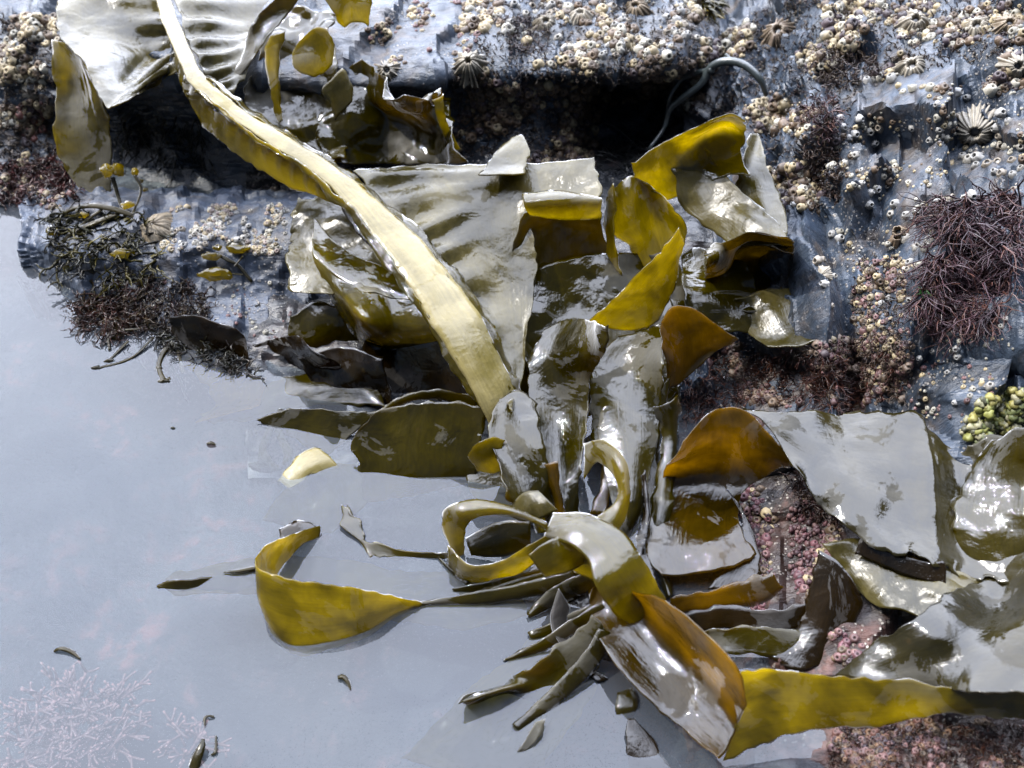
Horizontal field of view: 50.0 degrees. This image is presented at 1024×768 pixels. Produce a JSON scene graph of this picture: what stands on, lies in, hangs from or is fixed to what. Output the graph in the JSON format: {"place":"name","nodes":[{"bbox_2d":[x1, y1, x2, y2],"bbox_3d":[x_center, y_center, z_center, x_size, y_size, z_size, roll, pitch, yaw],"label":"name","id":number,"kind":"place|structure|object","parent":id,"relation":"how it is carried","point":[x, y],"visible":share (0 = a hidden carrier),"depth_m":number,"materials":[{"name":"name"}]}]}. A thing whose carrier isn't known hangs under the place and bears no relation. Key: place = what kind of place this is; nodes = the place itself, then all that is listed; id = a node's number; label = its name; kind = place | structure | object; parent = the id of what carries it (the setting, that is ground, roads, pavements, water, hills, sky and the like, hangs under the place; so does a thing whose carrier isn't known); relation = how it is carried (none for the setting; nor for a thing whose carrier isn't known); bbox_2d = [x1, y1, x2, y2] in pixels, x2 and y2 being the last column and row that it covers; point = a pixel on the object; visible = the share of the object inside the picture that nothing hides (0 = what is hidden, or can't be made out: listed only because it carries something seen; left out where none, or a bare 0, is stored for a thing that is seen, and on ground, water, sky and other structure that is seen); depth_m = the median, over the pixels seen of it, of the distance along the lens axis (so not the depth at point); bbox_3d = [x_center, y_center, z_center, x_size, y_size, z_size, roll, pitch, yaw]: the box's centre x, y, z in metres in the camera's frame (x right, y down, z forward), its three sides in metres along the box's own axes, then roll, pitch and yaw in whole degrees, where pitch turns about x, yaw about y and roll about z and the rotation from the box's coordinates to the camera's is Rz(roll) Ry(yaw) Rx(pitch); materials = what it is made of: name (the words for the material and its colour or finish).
{"place":"outdoors","nodes":[
{"label":"outdoors","id":0,"kind":"place"},
{"bbox_2d":[0,265,716,767],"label":"water","id":1,"kind":"structure","parent":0,"point":[120,499],"depth_m":0.82,"materials":[{"name":"liquid"}]},
{"bbox_2d":[0,660,155,767],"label":"coralline weed","id":2,"kind":"object","parent":1,"relation":"on","point":[58,729],"visible":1,"depth_m":0.71,"materials":[{"name":"plant"}]},
{"bbox_2d":[16,185,325,403],"bbox_3d":[-0.283,-0.083,1.009,0.380,0.171,0.222,0,45,0],"label":"rock ledge","id":3,"kind":"object","parent":1,"relation":"on","point":[189,261],"visible":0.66,"depth_m":0.95,"materials":[{"name":"stone"}]},
{"bbox_2d":[45,201,134,267],"bbox_3d":[-0.363,-0.131,0.961,0.093,0.043,0.050,0,45,0],"label":"wrack","id":4,"kind":"object","parent":3,"relation":"on","point":[117,210],"visible":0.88,"depth_m":0.96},
{"bbox_2d":[32,193,175,297],"bbox_3d":[-0.353,-0.119,0.954,0.143,0.066,0.104,0,45,0],"label":"wrack tangle","id":5,"kind":"object","parent":3,"relation":"on","point":[59,228],"visible":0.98,"depth_m":0.94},
{"bbox_2d":[59,277,156,353],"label":"seaweed tuft","id":6,"kind":"object","parent":3,"relation":"on","point":[102,306],"visible":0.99,"depth_m":0.93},
{"bbox_2d":[109,248,135,258],"bbox_3d":[-0.332,-0.111,0.939,0.015,0.011,0.020,30,52,26],"label":"wrack","id":7,"kind":"object","parent":3,"relation":"on","point":[120,252],"visible":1,"depth_m":0.94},
{"bbox_2d":[99,163,147,217],"bbox_3d":[-0.338,-0.172,0.967,0.030,0.037,0.047,-27,51,-24],"label":"wrack","id":8,"kind":"object","parent":3,"relation":"on","point":[107,170],"visible":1,"depth_m":0.96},
{"bbox_2d":[140,212,172,244],"bbox_3d":[-0.309,-0.134,0.949,0.038,0.013,0.041,-18,62,0],"label":"limpet","id":9,"kind":"object","parent":3,"relation":"on","point":[160,223],"visible":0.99,"depth_m":0.94},
{"bbox_2d":[116,275,224,344],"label":"seaweed tuft","id":10,"kind":"object","parent":3,"relation":"on","point":[186,309],"visible":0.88,"depth_m":0.93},
{"bbox_2d":[146,322,270,388],"bbox_3d":[-0.247,-0.026,0.900,0.122,0.039,0.050,18,48,17],"label":"wrack tangle","id":11,"kind":"object","parent":3,"relation":"on","point":[229,364],"visible":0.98,"depth_m":0.90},
{"bbox_2d":[154,342,185,385],"bbox_3d":[-0.280,-0.016,0.894,0.024,0.007,0.044,-16,47,-16],"label":"wrack","id":12,"kind":"object","parent":11,"relation":"on","point":[163,380],"visible":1,"depth_m":0.89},
{"bbox_2d":[169,315,248,362],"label":"kelp frond","id":13,"kind":"object","parent":3,"relation":"hanging from","point":[193,330],"visible":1,"depth_m":0.90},
{"bbox_2d":[131,202,291,337],"bbox_3d":[-0.240,-0.106,0.945,0.153,0.049,0.130,11,46,11],"label":"barnacle crust","id":14,"kind":"object","parent":3,"relation":"on","point":[228,207],"visible":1,"depth_m":0.94},
{"bbox_2d":[196,244,252,281],"bbox_3d":[-0.243,-0.101,0.931,0.045,0.028,0.030,0,45,0],"label":"wrack","id":15,"kind":"object","parent":3,"relation":"on","point":[218,273],"visible":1,"depth_m":0.93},
{"bbox_2d":[153,708,231,767],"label":"coralline weed","id":16,"kind":"object","parent":1,"relation":"on","point":[199,736],"visible":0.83,"depth_m":0.70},
{"bbox_2d":[0,0,719,265],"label":"rock slab","id":17,"kind":"object","parent":1,"relation":"on","point":[422,72],"visible":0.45,"depth_m":1.04,"materials":[{"name":"stone"}]},
{"bbox_2d":[21,84,37,100],"bbox_3d":[-0.470,-0.284,1.071,0.026,0.025,0.009,-23,33,-7],"label":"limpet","id":18,"kind":"object","parent":17,"relation":"attached to","point":[24,89],"visible":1,"depth_m":1.07},
{"bbox_2d":[235,0,371,159],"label":"kelp frond","id":19,"kind":"object","parent":17,"relation":"on","point":[279,31],"visible":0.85,"depth_m":0.96,"materials":[{"name":"plant"}]},
{"bbox_2d":[0,0,712,210],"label":"barnacle crust","id":20,"kind":"object","parent":17,"relation":"on","point":[470,21],"visible":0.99,"depth_m":1.03},
{"bbox_2d":[0,0,715,171],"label":"turf","id":21,"kind":"structure","parent":17,"relation":"on","point":[496,75],"depth_m":1.03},
{"bbox_2d":[376,59,401,80],"bbox_3d":[-0.111,-0.278,0.980,0.028,0.012,0.028,-17,87,5],"label":"barnacle","id":22,"kind":"object","parent":17,"relation":"on","point":[388,69],"visible":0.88,"depth_m":0.98},
{"bbox_2d":[451,50,488,87],"bbox_3d":[-0.038,-0.286,0.984,0.044,0.019,0.036,-1,83,2],"label":"barnacle","id":23,"kind":"object","parent":17,"relation":"on","point":[470,64],"visible":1,"depth_m":0.98},
{"bbox_2d":[499,10,551,56],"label":"seaweed tuft","id":24,"kind":"object","parent":17,"relation":"on","point":[516,47],"visible":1,"depth_m":1.01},
{"bbox_2d":[531,13,555,30],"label":"barnacle","id":25,"kind":"object","parent":17,"relation":"on","point":[549,22],"visible":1,"depth_m":1.02},
{"bbox_2d":[545,0,555,8],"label":"barnacle","id":26,"kind":"object","parent":17,"relation":"on","point":[550,4],"visible":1,"depth_m":1.05},
{"bbox_2d":[569,8,592,25],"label":"barnacle","id":27,"kind":"object","parent":17,"relation":"on","point":[577,15],"visible":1,"depth_m":1.03},
{"bbox_2d":[588,94,680,179],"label":"seaweed tuft","id":28,"kind":"object","parent":17,"relation":"on","point":[658,126],"visible":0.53,"depth_m":1.08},
{"bbox_2d":[625,0,653,15],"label":"barnacle","id":29,"kind":"object","parent":17,"relation":"on","point":[641,7],"visible":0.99,"depth_m":1.04},
{"bbox_2d":[701,0,729,26],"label":"seaweed tuft","id":30,"kind":"object","parent":17,"relation":"on","point":[711,7],"visible":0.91,"depth_m":1.09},
{"bbox_2d":[245,138,728,493],"bbox_3d":[-0.016,-0.076,0.993,0.508,0.184,0.418,0,45,0],"label":"rock","id":31,"kind":"object","parent":1,"relation":"on","point":[275,366],"visible":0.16,"depth_m":0.91,"materials":[{"name":"stone"}]},
{"bbox_2d":[288,300,357,347],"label":"kelp frond","id":32,"kind":"object","parent":31,"relation":"on","point":[316,324],"visible":0.72,"depth_m":0.89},
{"bbox_2d":[51,0,606,422],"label":"kelp frond","id":33,"kind":"object","parent":31,"relation":"on","point":[451,260],"visible":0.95,"depth_m":0.88,"materials":[{"name":"plant"}]},
{"bbox_2d":[315,59,467,164],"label":"kelp frond","id":34,"kind":"object","parent":31,"relation":"on","point":[376,122],"visible":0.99,"depth_m":0.97,"materials":[{"name":"plant"}]},
{"bbox_2d":[654,388,1023,767],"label":"rock","id":35,"kind":"object","parent":1,"relation":"on","point":[806,749],"visible":0.23,"depth_m":0.69,"materials":[{"name":"stone"}]},
{"bbox_2d":[786,507,830,584],"bbox_3d":[0.202,0.110,0.745,0.032,0.018,0.062,0,45,0],"label":"sea squirt cluster","id":36,"kind":"object","parent":35,"relation":"on","point":[801,537],"visible":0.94,"depth_m":0.75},
{"bbox_2d":[777,470,843,532],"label":"seaweed tuft","id":37,"kind":"object","parent":35,"relation":"on","point":[799,483],"visible":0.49,"depth_m":0.76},
{"bbox_2d":[645,406,1023,589],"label":"kelp frond","id":38,"kind":"object","parent":35,"relation":"on","point":[891,490],"visible":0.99,"depth_m":0.73,"materials":[{"name":"plant"}]},
{"bbox_2d":[682,334,1023,767],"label":"coralline crust","id":39,"kind":"object","parent":35,"relation":"on","point":[844,653],"visible":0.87,"depth_m":0.76},
{"bbox_2d":[769,538,979,670],"bbox_3d":[0.226,0.147,0.685,0.097,0.051,0.088,23,49,21],"label":"kelp frond","id":40,"kind":"object","parent":35,"relation":"on","point":[843,574],"visible":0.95,"depth_m":0.69,"materials":[{"name":"plant"}]},
{"bbox_2d":[826,719,1023,767],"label":"seaweed tuft","id":41,"kind":"object","parent":35,"relation":"on","point":[831,760],"visible":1,"depth_m":0.64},
{"bbox_2d":[672,0,1023,476],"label":"rock outcrop","id":42,"kind":"object","parent":1,"relation":"on","point":[813,315],"visible":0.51,"depth_m":0.85,"materials":[{"name":"stone"}]},
{"bbox_2d":[589,113,814,347],"bbox_3d":[0.144,-0.123,0.850,0.176,0.147,0.201,0,45,0],"label":"kelp frond","id":43,"kind":"object","parent":42,"relation":"on","point":[725,285],"visible":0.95,"depth_m":0.86,"materials":[{"name":"plant"}]},
{"bbox_2d":[647,53,767,149],"bbox_3d":[0.182,-0.266,1.026,0.104,0.088,0.045,2,45,2],"label":"seaweed stipe","id":44,"kind":"object","parent":42,"relation":"on","point":[727,59],"visible":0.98,"depth_m":1.01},
{"bbox_2d":[671,345,858,429],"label":"seaweed tuft","id":45,"kind":"object","parent":42,"relation":"on","point":[738,387],"visible":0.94,"depth_m":0.85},
{"bbox_2d":[760,17,795,49],"bbox_3d":[0.259,-0.341,1.066,0.040,0.015,0.042,9,79,26],"label":"barnacle","id":46,"kind":"object","parent":42,"relation":"on","point":[771,36],"visible":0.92,"depth_m":1.06},
{"bbox_2d":[812,255,822,265],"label":"barnacle","id":47,"kind":"object","parent":42,"relation":"on","point":[817,260],"visible":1,"depth_m":0.81},
{"bbox_2d":[790,87,847,144],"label":"seaweed tuft","id":48,"kind":"object","parent":42,"relation":"on","point":[815,121],"visible":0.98,"depth_m":0.88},
{"bbox_2d":[801,138,847,205],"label":"seaweed tuft","id":49,"kind":"object","parent":42,"relation":"on","point":[827,184],"visible":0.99,"depth_m":0.88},
{"bbox_2d":[819,280,829,287],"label":"barnacle","id":50,"kind":"object","parent":42,"relation":"on","point":[823,283],"visible":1,"depth_m":0.80},
{"bbox_2d":[818,265,832,281],"bbox_3d":[0.229,-0.081,0.808,0.014,0.015,0.004,-16,-4,42],"label":"limpet","id":51,"kind":"object","parent":42,"relation":"attached to","point":[826,272],"visible":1,"depth_m":0.81},
{"bbox_2d":[799,362,865,415],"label":"seaweed tuft","id":52,"kind":"object","parent":42,"relation":"on","point":[825,386],"visible":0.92,"depth_m":0.81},
{"bbox_2d":[834,234,844,242],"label":"barnacle","id":53,"kind":"object","parent":42,"relation":"on","point":[840,238],"visible":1,"depth_m":0.85},
{"bbox_2d":[806,42,884,92],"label":"seaweed tuft","id":54,"kind":"object","parent":42,"relation":"on","point":[841,62],"visible":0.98,"depth_m":0.95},
{"bbox_2d":[684,0,1014,360],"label":"barnacles","id":55,"kind":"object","parent":42,"relation":"on","point":[773,59],"visible":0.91,"depth_m":0.94},
{"bbox_2d":[681,0,1023,422],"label":"barnacle crust","id":56,"kind":"object","parent":42,"relation":"on","point":[836,32],"visible":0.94,"depth_m":0.90},
{"bbox_2d":[851,130,859,139],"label":"barnacle","id":57,"kind":"object","parent":42,"relation":"on","point":[855,134],"visible":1,"depth_m":0.89},
{"bbox_2d":[854,114,864,124],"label":"barnacle","id":58,"kind":"object","parent":42,"relation":"on","point":[859,119],"visible":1,"depth_m":0.89},
{"bbox_2d":[836,333,908,407],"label":"seaweed tuft","id":59,"kind":"object","parent":42,"relation":"on","point":[882,360],"visible":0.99,"depth_m":0.79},
{"bbox_2d":[886,73,896,83],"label":"barnacle","id":60,"kind":"object","parent":42,"relation":"on","point":[891,78],"visible":1,"depth_m":0.90},
{"bbox_2d":[888,233,900,248],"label":"barnacle","id":61,"kind":"object","parent":42,"relation":"on","point":[895,243],"visible":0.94,"depth_m":0.81},
{"bbox_2d":[890,199,899,208],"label":"barnacle","id":62,"kind":"object","parent":42,"relation":"on","point":[894,203],"visible":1,"depth_m":0.82},
{"bbox_2d":[892,225,908,238],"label":"barnacle","id":63,"kind":"object","parent":42,"relation":"attached to","point":[899,229],"visible":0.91,"depth_m":0.80},
{"bbox_2d":[889,55,925,76],"bbox_3d":[0.324,-0.257,0.894,0.035,0.014,0.034,-48,57,2],"label":"barnacle","id":64,"kind":"object","parent":42,"relation":"on","point":[905,67],"visible":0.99,"depth_m":0.89},
{"bbox_2d":[894,8,929,33],"bbox_3d":[0.349,-0.316,0.954,0.031,0.014,0.031,9,79,13],"label":"barnacle","id":65,"kind":"object","parent":42,"relation":"on","point":[909,21],"visible":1,"depth_m":0.95},
{"bbox_2d":[884,228,1023,362],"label":"seaweed tuft","id":66,"kind":"object","parent":42,"relation":"on","point":[941,301],"visible":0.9,"depth_m":0.75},
{"bbox_2d":[893,176,1023,308],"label":"seaweed tuft","id":67,"kind":"object","parent":42,"relation":"on","point":[969,226],"visible":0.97,"depth_m":0.76,"materials":[{"name":"plant"}]},
{"bbox_2d":[955,87,963,98],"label":"barnacle","id":68,"kind":"object","parent":42,"relation":"on","point":[959,92],"visible":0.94,"depth_m":0.86},
{"bbox_2d":[962,154,970,163],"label":"barnacle","id":69,"kind":"object","parent":42,"relation":"on","point":[966,159],"visible":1,"depth_m":0.85},
{"bbox_2d":[967,189,977,199],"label":"barnacle","id":70,"kind":"object","parent":42,"relation":"on","point":[972,194],"visible":1,"depth_m":0.76},
{"bbox_2d":[956,102,996,145],"bbox_3d":[0.362,-0.197,0.856,0.040,0.039,0.015,51,38,-8],"label":"barnacle","id":71,"kind":"object","parent":42,"relation":"on","point":[974,123],"visible":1,"depth_m":0.85},
{"bbox_2d":[964,16,988,36],"bbox_3d":[0.390,-0.299,0.919,0.033,0.013,0.032,-25,56,20],"label":"barnacle","id":72,"kind":"object","parent":42,"relation":"on","point":[973,29],"visible":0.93,"depth_m":0.92},
{"bbox_2d":[970,152,983,161],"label":"barnacle","id":73,"kind":"object","parent":42,"relation":"attached to","point":[976,156],"visible":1,"depth_m":0.84},
{"bbox_2d":[981,159,994,167],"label":"barnacle","id":74,"kind":"object","parent":42,"relation":"on","point":[986,163],"visible":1,"depth_m":0.83},
{"bbox_2d":[985,381,994,390],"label":"barnacle","id":75,"kind":"object","parent":42,"relation":"on","point":[988,386],"visible":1,"depth_m":0.73},
{"bbox_2d":[959,386,1023,444],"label":"cluster","id":76,"kind":"object","parent":42,"relation":"on","point":[1003,413],"visible":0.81,"depth_m":0.72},
{"bbox_2d":[994,107,1006,117],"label":"barnacle","id":77,"kind":"object","parent":42,"relation":"on","point":[1000,112],"visible":1,"depth_m":0.84},
{"bbox_2d":[996,168,1006,176],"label":"barnacle","id":78,"kind":"object","parent":42,"relation":"attached to","point":[1001,171],"visible":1,"depth_m":0.81},
{"bbox_2d":[991,13,1019,34],"bbox_3d":[0.400,-0.289,0.882,0.026,0.010,0.026,-31,73,5],"label":"barnacle","id":79,"kind":"object","parent":42,"relation":"on","point":[1004,23],"visible":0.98,"depth_m":0.88},
{"bbox_2d":[995,48,1023,78],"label":"barnacle","id":80,"kind":"object","parent":42,"relation":"on","point":[1015,63],"visible":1,"depth_m":0.86},
{"label":"water","id":81,"kind":"structure","parent":0,"visible":0},
{"bbox_2d":[0,146,84,213],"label":"seaweed tuft","id":82,"kind":"object","parent":81,"relation":"on","point":[18,197],"visible":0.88,"depth_m":1.06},
{"bbox_2d":[53,646,80,658],"bbox_3d":[-0.284,0.172,0.702,0.019,0.003,0.008,0,45,0],"label":"seaweed scrap","id":83,"kind":"object","parent":81,"relation":"on","point":[70,651],"visible":1,"depth_m":0.70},
{"bbox_2d":[90,328,154,369],"bbox_3d":[-0.319,-0.029,0.903,0.045,0.009,0.044,0,45,0],"label":"wrack","id":84,"kind":"object","parent":81,"relation":"in","point":[108,360],"visible":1,"depth_m":0.90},
{"bbox_2d":[111,115,221,187],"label":"seaweed tuft","id":85,"kind":"object","parent":81,"relation":"on","point":[142,137],"visible":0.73,"depth_m":1.08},
{"bbox_2d":[188,739,205,767],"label":"seaweed scrap","id":86,"kind":"object","parent":81,"relation":"on","point":[195,761],"visible":1,"depth_m":0.65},
{"bbox_2d":[223,566,254,572],"bbox_3d":[-0.185,0.126,0.748,0.023,0.002,0.006,0,45,0],"label":"seaweed scrap","id":87,"kind":"object","parent":81,"relation":"on","point":[243,569],"visible":0.93,"depth_m":0.75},
{"bbox_2d":[248,408,293,484],"bbox_3d":[-0.176,0.050,0.834,0.036,0.013,0.071,10,46,10],"label":"wrack","id":88,"kind":"object","parent":81,"relation":"in","point":[264,463],"visible":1,"depth_m":0.83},
{"bbox_2d":[157,526,421,655],"bbox_3d":[-0.148,0.132,0.723,0.158,0.060,0.093,-18,48,-17],"label":"kelp frond","id":89,"kind":"object","parent":81,"relation":"on","point":[308,618],"visible":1,"depth_m":0.71,"materials":[{"name":"plant"}]},
{"bbox_2d":[200,374,384,454],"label":"kelp frond","id":90,"kind":"object","parent":81,"relation":"on","point":[327,431],"visible":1,"depth_m":0.86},
{"bbox_2d":[298,346,391,407],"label":"kelp frond","id":91,"kind":"object","parent":90,"relation":"on","point":[360,368],"visible":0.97,"depth_m":0.86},
{"bbox_2d":[244,335,340,369],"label":"kelp frond","id":92,"kind":"object","parent":81,"relation":"on","point":[292,349],"visible":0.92,"depth_m":0.86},
{"bbox_2d":[279,520,318,537],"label":"kelp frond","id":93,"kind":"object","parent":81,"relation":"on","point":[295,526],"visible":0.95,"depth_m":0.77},
{"bbox_2d":[277,447,339,488],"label":"kelp frond","id":94,"kind":"object","parent":81,"relation":"on","point":[306,463],"visible":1,"depth_m":0.81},
{"bbox_2d":[263,463,367,532],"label":"kelp frond","id":95,"kind":"object","parent":81,"relation":"on","point":[319,499],"visible":0.85,"depth_m":0.82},
{"bbox_2d":[337,674,350,689],"bbox_3d":[-0.105,0.186,0.688,0.010,0.003,0.010,0,45,0],"label":"seaweed scrap","id":96,"kind":"object","parent":81,"relation":"on","point":[344,678],"visible":1,"depth_m":0.69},
{"bbox_2d":[162,555,533,630],"bbox_3d":[-0.106,0.141,0.756,0.280,0.026,0.056,4,45,4],"label":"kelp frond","id":97,"kind":"object","parent":81,"relation":"on","point":[420,585],"visible":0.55,"depth_m":0.76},
{"bbox_2d":[339,504,446,559],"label":"kelp frond","id":98,"kind":"object","parent":81,"relation":"on","point":[350,523],"visible":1,"depth_m":0.76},
{"bbox_2d":[362,341,466,401],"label":"kelp frond","id":99,"kind":"object","parent":81,"relation":"on","point":[420,367],"visible":0.6,"depth_m":0.86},
{"bbox_2d":[350,400,485,502],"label":"kelp frond","id":100,"kind":"object","parent":81,"relation":"on","point":[411,449],"visible":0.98,"depth_m":0.81,"materials":[{"name":"plant"}]},
{"bbox_2d":[382,388,477,408],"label":"kelp frond","id":101,"kind":"object","parent":81,"relation":"on","point":[440,394],"visible":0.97,"depth_m":0.82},
{"bbox_2d":[438,556,469,584],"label":"kelp frond","id":102,"kind":"object","parent":81,"relation":"on","point":[446,566],"visible":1,"depth_m":0.75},
{"bbox_2d":[401,622,605,767],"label":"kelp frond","id":103,"kind":"object","parent":81,"relation":"on","point":[485,734],"visible":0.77,"depth_m":0.69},
{"bbox_2d":[517,718,545,752],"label":"kelp frond","id":104,"kind":"object","parent":81,"relation":"on","point":[534,734],"visible":1,"depth_m":0.66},
{"bbox_2d":[421,439,665,729],"bbox_3d":[0.024,0.118,0.713,0.155,0.069,0.147,-23,49,-22],"label":"kelp frond","id":105,"kind":"object","parent":81,"relation":"on","point":[571,555],"visible":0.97,"depth_m":0.72,"materials":[{"name":"plant"}]},
{"bbox_2d":[462,615,639,725],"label":"kelp frond","id":106,"kind":"object","parent":81,"relation":"on","point":[616,695],"visible":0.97,"depth_m":0.69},
{"bbox_2d":[523,553,656,625],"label":"kelp frond","id":107,"kind":"object","parent":81,"relation":"on","point":[575,604],"visible":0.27,"depth_m":0.73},
{"bbox_2d":[520,252,682,426],"bbox_3d":[0.064,-0.038,0.871,0.144,0.082,0.133,0,45,0],"label":"kelp frond","id":108,"kind":"object","parent":81,"relation":"on","point":[587,286],"visible":0.33,"depth_m":0.87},
{"bbox_2d":[466,305,738,540],"bbox_3d":[0.059,0.017,0.785,0.156,0.144,0.184,18,48,17],"label":"kelp frond","id":109,"kind":"object","parent":81,"relation":"on","point":[538,428],"visible":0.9,"depth_m":0.80,"materials":[{"name":"plant"}]},
{"bbox_2d":[533,395,681,599],"bbox_3d":[0.065,0.076,0.763,0.117,0.054,0.141,0,45,0],"label":"kelp frond","id":110,"kind":"object","parent":81,"relation":"on","point":[661,499],"visible":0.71,"depth_m":0.77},
{"bbox_2d":[625,717,671,767],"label":"kelp frond","id":111,"kind":"object","parent":81,"relation":"on","point":[642,750],"visible":1,"depth_m":0.66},
{"bbox_2d":[670,572,804,656],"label":"kelp frond","id":112,"kind":"object","parent":81,"relation":"on","point":[712,614],"visible":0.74,"depth_m":0.70,"materials":[{"name":"plant"}]},
{"bbox_2d":[588,553,1023,760],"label":"kelp frond","id":113,"kind":"object","parent":81,"relation":"on","point":[959,651],"visible":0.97,"depth_m":0.64,"materials":[{"name":"plant"}]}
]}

